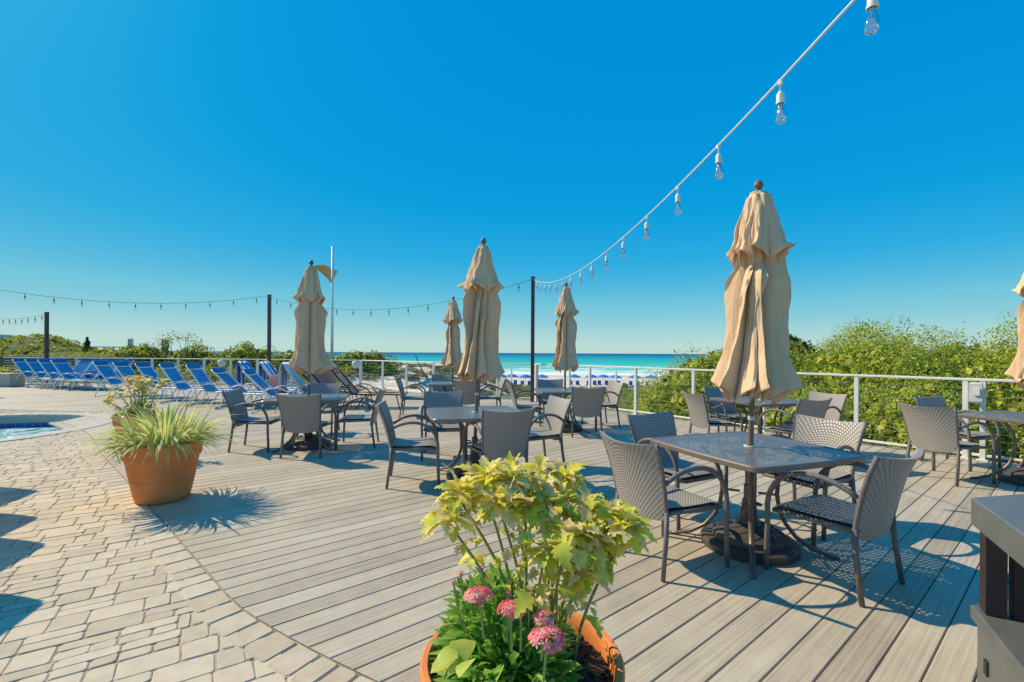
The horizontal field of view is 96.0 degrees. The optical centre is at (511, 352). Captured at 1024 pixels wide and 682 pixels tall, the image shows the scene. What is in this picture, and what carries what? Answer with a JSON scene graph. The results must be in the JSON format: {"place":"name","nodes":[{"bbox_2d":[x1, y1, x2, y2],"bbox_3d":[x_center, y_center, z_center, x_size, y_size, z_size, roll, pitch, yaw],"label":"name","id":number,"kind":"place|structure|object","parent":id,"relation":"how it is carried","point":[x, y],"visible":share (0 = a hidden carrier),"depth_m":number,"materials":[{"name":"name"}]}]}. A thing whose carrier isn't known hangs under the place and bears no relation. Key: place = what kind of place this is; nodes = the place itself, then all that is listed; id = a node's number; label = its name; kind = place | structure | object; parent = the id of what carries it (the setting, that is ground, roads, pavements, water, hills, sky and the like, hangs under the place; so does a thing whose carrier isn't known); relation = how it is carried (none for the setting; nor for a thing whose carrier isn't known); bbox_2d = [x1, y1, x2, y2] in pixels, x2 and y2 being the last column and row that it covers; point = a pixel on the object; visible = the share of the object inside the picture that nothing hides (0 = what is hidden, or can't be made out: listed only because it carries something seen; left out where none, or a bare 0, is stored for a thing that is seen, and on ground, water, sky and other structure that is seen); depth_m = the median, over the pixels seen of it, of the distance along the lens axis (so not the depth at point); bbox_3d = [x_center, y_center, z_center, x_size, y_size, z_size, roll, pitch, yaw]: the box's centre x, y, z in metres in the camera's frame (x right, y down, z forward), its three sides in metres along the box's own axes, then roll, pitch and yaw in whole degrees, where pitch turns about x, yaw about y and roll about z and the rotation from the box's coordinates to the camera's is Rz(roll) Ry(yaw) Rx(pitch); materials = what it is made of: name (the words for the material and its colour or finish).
{"place":"outdoors","nodes":[
{"label":"outdoors","id":0,"kind":"place"},
{"bbox_2d":[0,422,51,427],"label":"pool shell","id":1,"kind":"object","parent":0,"point":[39,424],"visible":0.06,"depth_m":10.07,"materials":[{"name":"tile"}]},
{"bbox_2d":[0,426,61,438],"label":"hot tub water","id":2,"kind":"structure","parent":1,"relation":"in","point":[12,432],"depth_m":9.61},
{"bbox_2d":[0,417,77,423],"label":"pool wall","id":3,"kind":"structure","parent":1,"relation":"on","point":[27,419],"depth_m":10.10,"materials":[{"name":"tile"}]},
{"bbox_2d":[0,412,111,441],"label":"pool coping","id":4,"kind":"object","parent":3,"relation":"on","point":[101,419],"visible":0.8,"depth_m":9.40,"materials":[{"name":"stone"}]},
{"bbox_2d":[0,432,318,681],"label":"paver terrace","id":5,"kind":"structure","parent":0,"point":[44,564],"depth_m":2.69,"materials":[{"name":"stone"}]},
{"bbox_2d":[0,410,374,681],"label":"paver bedding","id":6,"kind":"object","parent":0,"point":[116,594],"visible":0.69,"depth_m":2.51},
{"bbox_2d":[49,422,372,681],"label":"paver border","id":7,"kind":"object","parent":6,"relation":"on","point":[171,552],"visible":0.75,"depth_m":2.58,"materials":[{"name":"stone"}]},
{"bbox_2d":[0,337,661,411],"bbox_3d":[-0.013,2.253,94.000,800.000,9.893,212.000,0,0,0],"label":"dune ground","id":8,"kind":"structure","parent":0,"point":[15,345],"depth_m":33.27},
{"bbox_2d":[0,356,137,369],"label":"wooden wall","id":9,"kind":"structure","parent":8,"relation":"on","point":[5,361],"depth_m":22.81,"materials":[{"name":"brown wood"}]},
{"bbox_2d":[0,333,160,355],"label":"ridge scrub","id":10,"kind":"object","parent":8,"relation":"on","point":[39,336],"visible":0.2,"depth_m":83.79,"materials":[{"name":"green plant"}]},
{"bbox_2d":[105,343,171,373],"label":"dune shrub","id":11,"kind":"object","parent":8,"relation":"on","point":[133,351],"visible":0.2,"depth_m":23.04,"materials":[{"name":"green plant"}]},
{"bbox_2d":[139,329,205,359],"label":"sprig bush","id":12,"kind":"object","parent":8,"relation":"on","point":[172,339],"visible":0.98,"depth_m":23.00,"materials":[{"name":"green plant"}]},
{"bbox_2d":[0,350,351,378],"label":"dune scrub","id":13,"kind":"object","parent":8,"relation":"on","point":[92,354],"visible":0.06,"depth_m":22.08,"materials":[{"name":"green plant"}]},
{"bbox_2d":[159,344,215,371],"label":"dune shrub","id":14,"kind":"object","parent":8,"relation":"on","point":[208,355],"visible":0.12,"depth_m":23.27,"materials":[{"name":"green plant"}]},
{"bbox_2d":[207,340,278,373],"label":"dune shrub","id":15,"kind":"object","parent":8,"relation":"on","point":[245,350],"visible":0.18,"depth_m":22.67,"materials":[{"name":"green plant"}]},
{"bbox_2d":[254,348,329,375],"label":"dune shrub","id":16,"kind":"object","parent":8,"relation":"on","point":[288,354],"visible":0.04,"depth_m":21.79,"materials":[{"name":"green plant"}]},
{"bbox_2d":[315,246,337,361],"bbox_3d":[-9.123,-2.010,22.400,0.912,6.350,1.600,0,0,0],"label":"mast","id":17,"kind":"object","parent":8,"relation":"on","point":[328,273],"visible":0.91,"depth_m":22.35,"materials":[{"name":"metal"}]},
{"bbox_2d":[327,349,401,376],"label":"dune shrub","id":18,"kind":"object","parent":8,"relation":"on","point":[372,365],"visible":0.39,"depth_m":22.34,"materials":[{"name":"green plant"}]},
{"bbox_2d":[344,363,522,399],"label":"dune grass","id":19,"kind":"structure","parent":8,"relation":"on","point":[419,372],"depth_m":22.99,"materials":[{"name":"green plant"}]},
{"bbox_2d":[523,384,646,412],"bbox_3d":[6.802,3.045,27.780,12.866,2.252,32.934,0,0,0],"label":"dune scrub","id":20,"kind":"object","parent":8,"relation":"on","point":[621,399],"visible":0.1,"depth_m":24.76,"materials":[{"name":"green plant"}]},
{"bbox_2d":[623,344,828,426],"bbox_3d":[5.390,0.961,11.356,5.538,3.436,4.202,0,0,0],"label":"hedge shrub","id":21,"kind":"object","parent":8,"relation":"on","point":[704,377],"visible":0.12,"depth_m":11.02,"materials":[{"name":"green plant"}]},
{"bbox_2d":[700,333,827,410],"bbox_3d":[6.980,0.724,12.851,5.356,3.528,3.412,0,0,0],"label":"hedge shrub","id":22,"kind":"object","parent":8,"relation":"on","point":[797,354],"visible":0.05,"depth_m":12.23,"materials":[{"name":"green plant"}]},
{"bbox_2d":[739,382,871,443],"bbox_3d":[5.881,1.745,9.209,3.040,2.467,2.574,0,0,0],"label":"hedge shrub","id":23,"kind":"object","parent":8,"relation":"on","point":[850,416],"visible":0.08,"depth_m":8.98,"materials":[{"name":"green plant"}]},
{"bbox_2d":[789,334,826,363],"bbox_3d":[7.930,0.621,13.616,3.268,3.336,3.109,0,0,33],"label":"broadleaf tree","id":24,"kind":"object","parent":8,"relation":"on","point":[805,344],"visible":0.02,"depth_m":13.04,"materials":[{"name":"green plant"}]},
{"bbox_2d":[815,318,955,374],"bbox_3d":[9.971,0.784,12.604,5.457,3.443,3.407,0,0,0],"label":"hedge shrub","id":25,"kind":"object","parent":8,"relation":"on","point":[875,328],"visible":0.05,"depth_m":12.47,"materials":[{"name":"green plant"}]},
{"bbox_2d":[791,315,991,434],"bbox_3d":[8.257,0.895,10.617,5.101,3.602,4.432,0,0,0],"label":"hedge shrub","id":26,"kind":"object","parent":8,"relation":"on","point":[864,359],"visible":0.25,"depth_m":10.06,"materials":[{"name":"green plant"}]},
{"bbox_2d":[849,341,1023,462],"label":"hedge shrub","id":27,"kind":"object","parent":8,"relation":"on","point":[909,394],"visible":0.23,"depth_m":8.27,"materials":[{"name":"green plant"}]},
{"bbox_2d":[910,321,996,375],"bbox_3d":[11.849,0.838,12.310,4.215,3.339,3.085,0,0,0],"label":"hedge shrub","id":28,"kind":"object","parent":8,"relation":"on","point":[957,346],"visible":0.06,"depth_m":12.06,"materials":[{"name":"green plant"}]},
{"bbox_2d":[937,310,1023,449],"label":"hedge shrub","id":29,"kind":"object","parent":8,"relation":"on","point":[1003,362],"visible":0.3,"depth_m":9.29,"materials":[{"name":"green plant"}]},
{"bbox_2d":[1001,427,1023,463],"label":"hedge shrub","id":30,"kind":"object","parent":8,"relation":"on","point":[1019,439],"visible":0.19,"depth_m":7.23,"materials":[{"name":"green plant"}]},
{"bbox_2d":[171,351,712,375],"bbox_3d":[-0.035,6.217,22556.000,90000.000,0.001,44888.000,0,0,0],"label":"sea","id":31,"kind":"structure","parent":0,"point":[636,360],"depth_m":382.04,"materials":[{"name":"liquid"}]},
{"bbox_2d":[0,382,1023,681],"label":"deck","id":32,"kind":"structure","parent":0,"point":[328,556],"depth_m":3.13,"materials":[{"name":"wood"}]},
{"bbox_2d":[0,373,24,386],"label":"wall","id":33,"kind":"structure","parent":32,"relation":"on","point":[7,379],"depth_m":17.73,"materials":[{"name":"stone"}]},
{"bbox_2d":[12,358,70,386],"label":"sun lounger","id":34,"kind":"object","parent":32,"relation":"on","point":[23,367],"visible":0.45,"depth_m":18.07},
{"bbox_2d":[44,312,49,382],"bbox_3d":[-20.099,-0.234,19.878,0.133,3.072,0.178,0,0,0],"label":"light pole","id":35,"kind":"object","parent":32,"relation":"on","point":[46,335],"visible":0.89,"depth_m":19.85,"materials":[{"name":"metal"}]},
{"bbox_2d":[25,358,81,387],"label":"sun lounger","id":36,"kind":"object","parent":32,"relation":"on","point":[35,366],"visible":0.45,"depth_m":17.64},
{"bbox_2d":[35,359,92,387],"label":"sun lounger","id":37,"kind":"object","parent":32,"relation":"on","point":[81,366],"visible":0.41,"depth_m":17.50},
{"bbox_2d":[37,359,98,388],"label":"sun lounger","id":38,"kind":"object","parent":32,"relation":"on","point":[49,368],"visible":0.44,"depth_m":17.20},
{"bbox_2d":[43,359,106,388],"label":"sun lounger","id":39,"kind":"object","parent":32,"relation":"on","point":[91,369],"visible":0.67,"depth_m":17.11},
{"bbox_2d":[50,359,112,389],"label":"sun lounger","id":40,"kind":"object","parent":32,"relation":"on","point":[64,369],"visible":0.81,"depth_m":16.85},
{"bbox_2d":[56,359,120,389],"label":"sun lounger","id":41,"kind":"object","parent":32,"relation":"on","point":[110,361],"visible":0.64,"depth_m":16.72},
{"bbox_2d":[69,359,133,390],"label":"sun lounger","id":42,"kind":"object","parent":32,"relation":"on","point":[130,361],"visible":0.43,"depth_m":16.52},
{"bbox_2d":[92,360,162,396],"bbox_3d":[-12.057,0.799,14.583,1.757,1.107,0.770,0,0,-11],"label":"sun lounger","id":43,"kind":"object","parent":32,"relation":"on","point":[107,372],"visible":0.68,"depth_m":14.42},
{"bbox_2d":[86,373,171,437],"bbox_3d":[-5.240,0.828,6.329,1.078,1.110,0.578,0,0,16],"label":"potted plant","id":44,"kind":"object","parent":32,"relation":"on","point":[142,385],"visible":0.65,"depth_m":6.23,"materials":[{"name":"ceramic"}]},
{"bbox_2d":[112,361,184,398],"bbox_3d":[-10.914,0.806,13.970,1.757,1.107,0.770,0,0,-10],"label":"sun lounger","id":45,"kind":"object","parent":32,"relation":"on","point":[123,367],"visible":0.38,"depth_m":13.78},
{"bbox_2d":[67,395,250,504],"bbox_3d":[-3.328,0.893,4.438,1.365,0.998,1.416,0,0,0],"label":"flower pot","id":46,"kind":"object","parent":32,"relation":"on","point":[160,459],"visible":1,"depth_m":4.22,"materials":[{"name":"ceramic"}]},
{"bbox_2d":[135,362,208,400],"bbox_3d":[-9.774,0.812,13.365,1.757,1.107,0.770,0,0,-10],"label":"sun lounger","id":47,"kind":"object","parent":32,"relation":"on","point":[145,368],"visible":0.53,"depth_m":13.25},
{"bbox_2d":[3,357,361,387],"bbox_3d":[-14.230,0.787,19.530,16.640,1.118,0.356,0,0,7],"label":"cable railing","id":48,"kind":"object","parent":32,"relation":"on","point":[178,364],"visible":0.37,"depth_m":19.52,"materials":[{"name":"white paint"}]},
{"bbox_2d":[159,362,229,403],"bbox_3d":[-8.634,0.819,12.766,1.757,1.107,0.770,0,0,-10],"label":"sun lounger","id":49,"kind":"object","parent":32,"relation":"on","point":[179,382],"visible":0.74,"depth_m":12.62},
{"bbox_2d":[185,363,261,406],"bbox_3d":[-7.492,0.826,12.158,1.757,1.107,0.770,0,0,-9],"label":"sun lounger","id":50,"kind":"object","parent":32,"relation":"on","point":[201,377],"visible":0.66,"depth_m":12.01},
{"bbox_2d":[222,388,283,451],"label":"wicker armchair","id":51,"kind":"object","parent":32,"relation":"on","point":[236,403],"visible":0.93,"depth_m":6.68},
{"bbox_2d":[211,367,298,409],"bbox_3d":[-6.459,0.875,11.658,1.868,1.021,0.770,0,0,-10],"label":"sun lounger","id":52,"kind":"object","parent":32,"relation":"on","point":[224,376],"visible":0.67,"depth_m":11.50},
{"bbox_2d":[268,375,286,396],"bbox_3d":[-6.046,0.850,11.887,0.462,0.574,0.330,0,0,-23],"label":"towel","id":53,"kind":"object","parent":52,"relation":"hanging from","point":[273,381],"visible":0.45,"depth_m":11.84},
{"bbox_2d":[267,294,270,382],"bbox_3d":[-9.747,-0.490,18.478,0.133,3.702,0.178,0,0,0],"label":"light pole","id":54,"kind":"object","parent":32,"relation":"on","point":[269,327],"visible":0.88,"depth_m":18.45,"materials":[{"name":"metal"}]},
{"bbox_2d":[3,290,264,309],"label":"string lights","id":55,"kind":"object","parent":54,"relation":"hanging from","point":[135,308],"visible":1,"depth_m":16.80,"materials":[{"name":"black plastic"}]},
{"bbox_2d":[242,368,297,413],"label":"sun lounger","id":56,"kind":"object","parent":32,"relation":"on","point":[258,380],"visible":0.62,"depth_m":10.77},
{"bbox_2d":[239,363,300,401],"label":"sun lounger","id":57,"kind":"object","parent":32,"relation":"on","point":[257,388],"visible":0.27,"depth_m":12.57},
{"bbox_2d":[235,361,256,385],"bbox_3d":[-7.281,0.564,12.815,0.546,0.691,0.811,0,0,-14],"label":"towel","id":58,"kind":"object","parent":57,"relation":"on","point":[239,376],"visible":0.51,"depth_m":12.67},
{"bbox_2d":[261,363,300,404],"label":"sun lounger","id":59,"kind":"object","parent":32,"relation":"on","point":[288,389],"visible":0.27,"depth_m":12.44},
{"bbox_2d":[257,361,277,386],"bbox_3d":[-6.581,0.568,12.615,0.546,0.691,0.785,0,0,-14],"label":"towel","id":60,"kind":"object","parent":59,"relation":"on","point":[270,370],"visible":0.65,"depth_m":12.55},
{"bbox_2d":[260,394,348,452],"bbox_3d":[-3.056,1.027,6.910,1.076,0.742,1.076,0,0,-12],"label":"patio table","id":61,"kind":"object","parent":32,"relation":"on","point":[340,397],"visible":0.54,"depth_m":6.75,"materials":[{"name":"grey"}]},
{"bbox_2d":[275,394,336,457],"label":"wicker armchair","id":62,"kind":"object","parent":32,"relation":"on","point":[300,414],"visible":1,"depth_m":6.10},
{"bbox_2d":[284,260,333,450],"bbox_3d":[-3.050,0.001,6.910,0.660,2.796,0.660,0,0,0],"label":"patio umbrella","id":63,"kind":"object","parent":32,"relation":"on","point":[310,356],"visible":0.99,"depth_m":6.80,"materials":[{"name":"beige fabric"}]},
{"bbox_2d":[283,365,353,406],"bbox_3d":[-4.918,0.840,11.984,1.757,1.107,0.770,0,0,-14],"label":"sun lounger","id":64,"kind":"object","parent":32,"relation":"on","point":[304,390],"visible":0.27,"depth_m":11.56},
{"bbox_2d":[279,362,306,389],"bbox_3d":[-5.583,0.573,11.819,0.545,0.691,0.773,0,0,-14],"label":"towel","id":65,"kind":"object","parent":64,"relation":"on","point":[283,376],"visible":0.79,"depth_m":11.59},
{"bbox_2d":[313,369,336,383],"bbox_3d":[-4.999,0.740,12.285,0.655,0.704,0.331,0,0,-11],"label":"towel","id":66,"kind":"object","parent":64,"relation":"hanging from","point":[328,377],"visible":0.27,"depth_m":12.25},
{"bbox_2d":[295,382,342,435],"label":"wicker armchair","id":67,"kind":"object","parent":32,"relation":"on","point":[324,388],"visible":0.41,"depth_m":8.33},
{"bbox_2d":[336,387,386,448],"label":"wicker armchair","id":68,"kind":"object","parent":32,"relation":"on","point":[372,418],"visible":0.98,"depth_m":6.87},
{"bbox_2d":[330,366,407,408],"bbox_3d":[-3.634,0.877,11.797,1.836,1.048,0.770,0,0,-6],"label":"sun lounger","id":69,"kind":"object","parent":32,"relation":"on","point":[336,371],"visible":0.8,"depth_m":11.72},
{"bbox_2d":[375,400,439,488],"bbox_3d":[-1.148,0.977,5.069,0.701,0.864,0.617,0,0,-10],"label":"wicker armchair","id":70,"kind":"object","parent":32,"relation":"on","point":[395,444],"visible":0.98,"depth_m":4.94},
{"bbox_2d":[394,377,425,417],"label":"wicker armchair","id":71,"kind":"object","parent":32,"relation":"on","point":[398,380],"visible":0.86,"depth_m":10.13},
{"bbox_2d":[429,374,453,391],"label":"wicker armchair","id":72,"kind":"object","parent":32,"relation":"on","point":[440,378],"visible":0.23,"depth_m":11.80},
{"bbox_2d":[421,391,467,460],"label":"wicker armchair","id":73,"kind":"object","parent":32,"relation":"on","point":[443,399],"visible":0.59,"depth_m":6.59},
{"bbox_2d":[361,360,530,398],"bbox_3d":[-2.859,0.852,15.808,8.140,1.118,0.637,0,0,35],"label":"cable railing","id":74,"kind":"object","parent":32,"relation":"on","point":[407,373],"visible":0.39,"depth_m":16.21,"materials":[{"name":"metal"}]},
{"bbox_2d":[441,296,464,416],"bbox_3d":[-1.340,0.068,10.340,0.659,2.681,0.659,0,0,0],"label":"patio umbrella","id":75,"kind":"object","parent":32,"relation":"on","point":[453,319],"visible":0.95,"depth_m":10.23,"materials":[{"name":"beige fabric"}]},
{"bbox_2d":[452,379,480,417],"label":"wicker armchair","id":76,"kind":"object","parent":32,"relation":"on","point":[469,388],"visible":0.57,"depth_m":9.54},
{"bbox_2d":[427,406,519,479],"bbox_3d":[-0.426,1.042,5.290,1.076,0.742,1.076,0,0,-14],"label":"patio table","id":77,"kind":"object","parent":32,"relation":"on","point":[456,418],"visible":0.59,"depth_m":5.25,"materials":[{"name":"grey"}]},
{"bbox_2d":[446,238,504,479],"bbox_3d":[-0.414,0.045,5.290,0.672,2.737,0.660,0,0,0],"label":"patio umbrella","id":78,"kind":"object","parent":32,"relation":"on","point":[481,286],"visible":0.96,"depth_m":5.18,"materials":[{"name":"beige fabric"}]},
{"bbox_2d":[479,377,506,405],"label":"wicker armchair","id":79,"kind":"object","parent":32,"relation":"on","point":[501,383],"visible":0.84,"depth_m":10.49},
{"bbox_2d":[462,407,535,482],"bbox_3d":[-0.132,0.983,4.841,0.617,0.864,0.701,0,0,-22],"label":"wicker armchair","id":80,"kind":"object","parent":32,"relation":"on","point":[502,434],"visible":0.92,"depth_m":4.62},
{"bbox_2d":[506,382,544,425],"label":"wicker armchair","id":81,"kind":"object","parent":32,"relation":"on","point":[513,394],"visible":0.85,"depth_m":8.45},
{"bbox_2d":[530,276,534,401],"bbox_3d":[0.602,-0.401,13.428,0.133,3.642,0.178,0,0,0],"label":"light pole","id":82,"kind":"object","parent":32,"relation":"on","point":[532,330],"visible":1,"depth_m":13.40,"materials":[{"name":"metal"}]},
{"bbox_2d":[535,0,880,292],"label":"string lights","id":83,"kind":"object","parent":82,"relation":"hanging from","point":[872,6],"visible":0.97,"depth_m":2.83,"materials":[{"name":"white plastic"}]},
{"bbox_2d":[420,451,657,681],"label":"flower pot","id":84,"kind":"object","parent":32,"relation":"on","point":[490,632],"visible":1,"depth_m":1.30,"materials":[{"name":"ceramic"}]},
{"bbox_2d":[520,395,572,471],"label":"wicker armchair","id":85,"kind":"object","parent":32,"relation":"on","point":[556,412],"visible":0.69,"depth_m":5.77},
{"bbox_2d":[536,379,569,419],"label":"wicker armchair","id":86,"kind":"object","parent":32,"relation":"on","point":[555,383],"visible":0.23,"depth_m":9.93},
{"bbox_2d":[534,388,590,432],"bbox_3d":[0.974,1.050,8.530,1.076,0.742,1.076,0,0,-4],"label":"patio table","id":87,"kind":"object","parent":32,"relation":"on","point":[552,392],"visible":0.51,"depth_m":8.29,"materials":[{"name":"grey"}]},
{"bbox_2d":[552,282,582,432],"bbox_3d":[0.980,0.057,8.530,0.659,2.729,0.659,0,0,0],"label":"patio umbrella","id":88,"kind":"object","parent":32,"relation":"on","point":[565,357],"visible":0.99,"depth_m":8.42,"materials":[{"name":"beige fabric"}]},
{"bbox_2d":[564,386,605,436],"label":"wicker armchair","id":89,"kind":"object","parent":32,"relation":"on","point":[587,402],"visible":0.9,"depth_m":7.75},
{"bbox_2d":[581,381,624,426],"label":"wicker armchair","id":90,"kind":"object","parent":32,"relation":"on","point":[613,392],"visible":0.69,"depth_m":9.12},
{"bbox_2d":[599,430,729,581],"bbox_3d":[1.007,0.989,3.182,0.701,0.864,0.617,0,0,-26],"label":"wicker armchair","id":91,"kind":"object","parent":32,"relation":"on","point":[641,483],"visible":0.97,"depth_m":3.01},
{"bbox_2d":[626,411,727,529],"bbox_3d":[1.425,0.991,4.096,0.617,0.864,0.701,0,0,-28],"label":"wicker armchair","id":92,"kind":"object","parent":32,"relation":"on","point":[645,428],"visible":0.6,"depth_m":4.21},
{"bbox_2d":[682,390,743,450],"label":"wicker armchair","id":93,"kind":"object","parent":32,"relation":"on","point":[698,410],"visible":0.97,"depth_m":6.67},
{"bbox_2d":[703,387,758,441],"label":"wicker armchair","id":94,"kind":"object","parent":32,"relation":"on","point":[728,413],"visible":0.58,"depth_m":7.75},
{"bbox_2d":[701,180,802,565],"bbox_3d":[1.760,0.071,3.405,0.660,2.709,0.670,0,0,0],"label":"patio umbrella","id":95,"kind":"object","parent":32,"relation":"on","point":[754,360],"visible":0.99,"depth_m":3.28,"materials":[{"name":"beige fabric"}]},
{"bbox_2d":[710,396,797,456],"bbox_3d":[3.714,1.065,6.880,1.076,0.742,1.076,0,0,-18],"label":"patio table","id":96,"kind":"object","parent":32,"relation":"on","point":[780,404],"visible":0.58,"depth_m":6.76,"materials":[{"name":"grey"}]},
{"bbox_2d":[650,431,866,578],"bbox_3d":[1.754,1.054,3.410,1.076,0.742,1.076,0,0,-21],"label":"patio table","id":97,"kind":"object","parent":32,"relation":"on","point":[750,466],"visible":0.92,"depth_m":3.24,"materials":[{"name":"grey"}]},
{"bbox_2d":[534,364,1023,461],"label":"cable railing","id":98,"kind":"object","parent":32,"relation":"on","point":[982,454],"visible":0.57,"depth_m":7.32,"materials":[{"name":"metal"}]},
{"bbox_2d":[968,382,982,402],"bbox_3d":[6.235,0.532,6.196,0.110,0.270,0.130,0,0,-38],"label":"outlet box","id":99,"kind":"object","parent":98,"relation":"attached to","point":[975,392],"visible":1,"depth_m":6.17,"materials":[{"name":"white plastic"}]},
{"bbox_2d":[757,397,831,455],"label":"wicker armchair","id":100,"kind":"object","parent":32,"relation":"on","point":[813,408],"visible":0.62,"depth_m":5.90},
{"bbox_2d":[754,414,867,540],"bbox_3d":[2.551,0.998,3.929,0.701,0.864,0.617,0,0,-27],"label":"wicker armchair","id":101,"kind":"object","parent":32,"relation":"on","point":[846,435],"visible":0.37,"depth_m":3.94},
{"bbox_2d":[780,391,848,433],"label":"wicker armchair","id":102,"kind":"object","parent":32,"relation":"on","point":[836,407],"visible":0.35,"depth_m":6.74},
{"bbox_2d":[763,446,923,606],"bbox_3d":[2.096,0.995,2.895,0.617,0.864,0.701,0,0,-30],"label":"wicker armchair","id":103,"kind":"object","parent":32,"relation":"on","point":[870,514],"visible":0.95,"depth_m":2.71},
{"bbox_2d":[897,402,995,485],"bbox_3d":[4.933,1.011,5.282,0.701,0.864,0.617,0,0,-16],"label":"wicker armchair","id":104,"kind":"object","parent":32,"relation":"on","point":[935,429],"visible":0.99,"depth_m":5.12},
{"bbox_2d":[913,395,1001,470],"bbox_3d":[5.775,1.016,6.040,0.617,0.864,0.701,0,0,-18],"label":"wicker armchair","id":105,"kind":"object","parent":32,"relation":"on","point":[940,402],"visible":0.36,"depth_m":5.84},
{"bbox_2d":[958,410,1023,478],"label":"patio table","id":106,"kind":"object","parent":32,"relation":"on","point":[996,413],"visible":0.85,"depth_m":5.18,"materials":[{"name":"grey"}]},
{"bbox_2d":[970,494,1023,681],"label":"serving counter","id":107,"kind":"object","parent":32,"relation":"on","point":[997,611],"visible":1,"depth_m":1.72,"materials":[{"name":"metal"}]},
{"bbox_2d":[997,273,1023,486],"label":"patio umbrella","id":108,"kind":"object","parent":32,"relation":"on","point":[1015,372],"visible":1,"depth_m":5.22,"materials":[{"name":"beige fabric"}]},
{"bbox_2d":[0,0,1023,353],"label":"sky","id":109,"kind":"structure","parent":0,"point":[171,154],"materials":[{"name":"blue"}]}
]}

